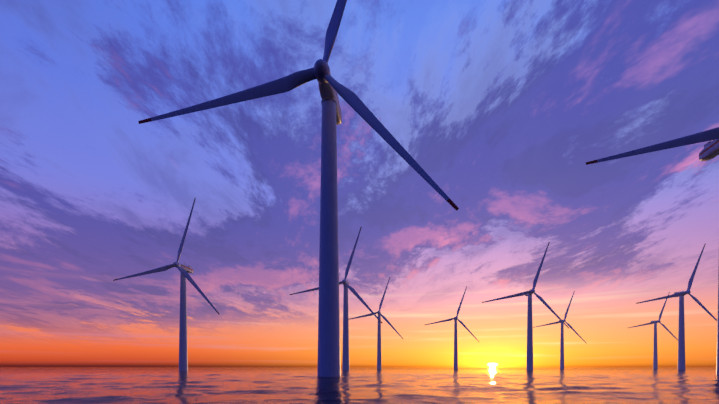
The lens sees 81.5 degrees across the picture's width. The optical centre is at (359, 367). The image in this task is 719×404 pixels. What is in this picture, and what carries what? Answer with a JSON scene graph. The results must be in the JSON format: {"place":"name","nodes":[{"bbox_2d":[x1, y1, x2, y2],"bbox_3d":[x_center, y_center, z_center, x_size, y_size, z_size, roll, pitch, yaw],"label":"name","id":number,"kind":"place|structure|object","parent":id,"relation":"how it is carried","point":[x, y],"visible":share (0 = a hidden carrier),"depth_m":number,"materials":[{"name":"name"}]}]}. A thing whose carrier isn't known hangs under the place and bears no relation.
{"place":"outdoors","nodes":[
{"label":"outdoors","id":0,"kind":"place"},
{"bbox_2d":[0,367,718,403],"bbox_3d":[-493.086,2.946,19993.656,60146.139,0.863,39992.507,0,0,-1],"label":"sea water","id":1,"kind":"structure","parent":0,"point":[351,385],"depth_m":65.58,"materials":[{"name":"liquid"}]},
{"bbox_2d":[113,198,218,370],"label":"wind turbine","id":2,"kind":"object","parent":1,"relation":"in","point":[184,270],"visible":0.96,"depth_m":361.59,"materials":[{"name":"white paint"}]},
{"bbox_2d":[138,0,458,376],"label":"wind turbine","id":3,"kind":"object","parent":1,"relation":"in","point":[330,88],"visible":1,"depth_m":130.24,"materials":[{"name":"white paint"}]},
{"bbox_2d":[290,227,381,369],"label":"wind turbine","id":4,"kind":"object","parent":1,"relation":"in","point":[345,355],"visible":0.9,"depth_m":432.96,"materials":[{"name":"white paint"}]},
{"bbox_2d":[349,277,402,368],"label":"wind turbine","id":5,"kind":"object","parent":1,"relation":"in","point":[380,315],"visible":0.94,"depth_m":668.49,"materials":[{"name":"white paint"}]},
{"bbox_2d":[425,286,478,368],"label":"wind turbine","id":6,"kind":"object","parent":1,"relation":"in","point":[455,344],"visible":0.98,"depth_m":742.01,"materials":[{"name":"white paint"}]},
{"bbox_2d":[482,242,568,369],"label":"wind turbine","id":7,"kind":"object","parent":1,"relation":"in","point":[529,293],"visible":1,"depth_m":484.17,"materials":[{"name":"white paint"}]},
{"bbox_2d":[533,291,586,368],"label":"wind turbine","id":8,"kind":"object","parent":1,"relation":"in","point":[562,347],"visible":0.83,"depth_m":785.86,"materials":[{"name":"white paint"}]},
{"bbox_2d":[586,127,718,374],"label":"wind turbine","id":9,"kind":"object","parent":1,"relation":"in","point":[710,151],"visible":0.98,"depth_m":152.13,"materials":[{"name":"white paint"}]},
{"bbox_2d":[629,292,677,368],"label":"wind turbine","id":10,"kind":"object","parent":1,"relation":"in","point":[655,360],"visible":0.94,"depth_m":797.58,"materials":[{"name":"white paint"}]},
{"bbox_2d":[636,244,716,369],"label":"wind turbine","id":11,"kind":"object","parent":1,"relation":"in","point":[681,345],"visible":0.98,"depth_m":491.20,"materials":[{"name":"white paint"}]},
{"bbox_2d":[0,0,718,366],"label":"sky","id":12,"kind":"structure","parent":0,"point":[505,105],"materials":[{"name":"purple"}]}
]}

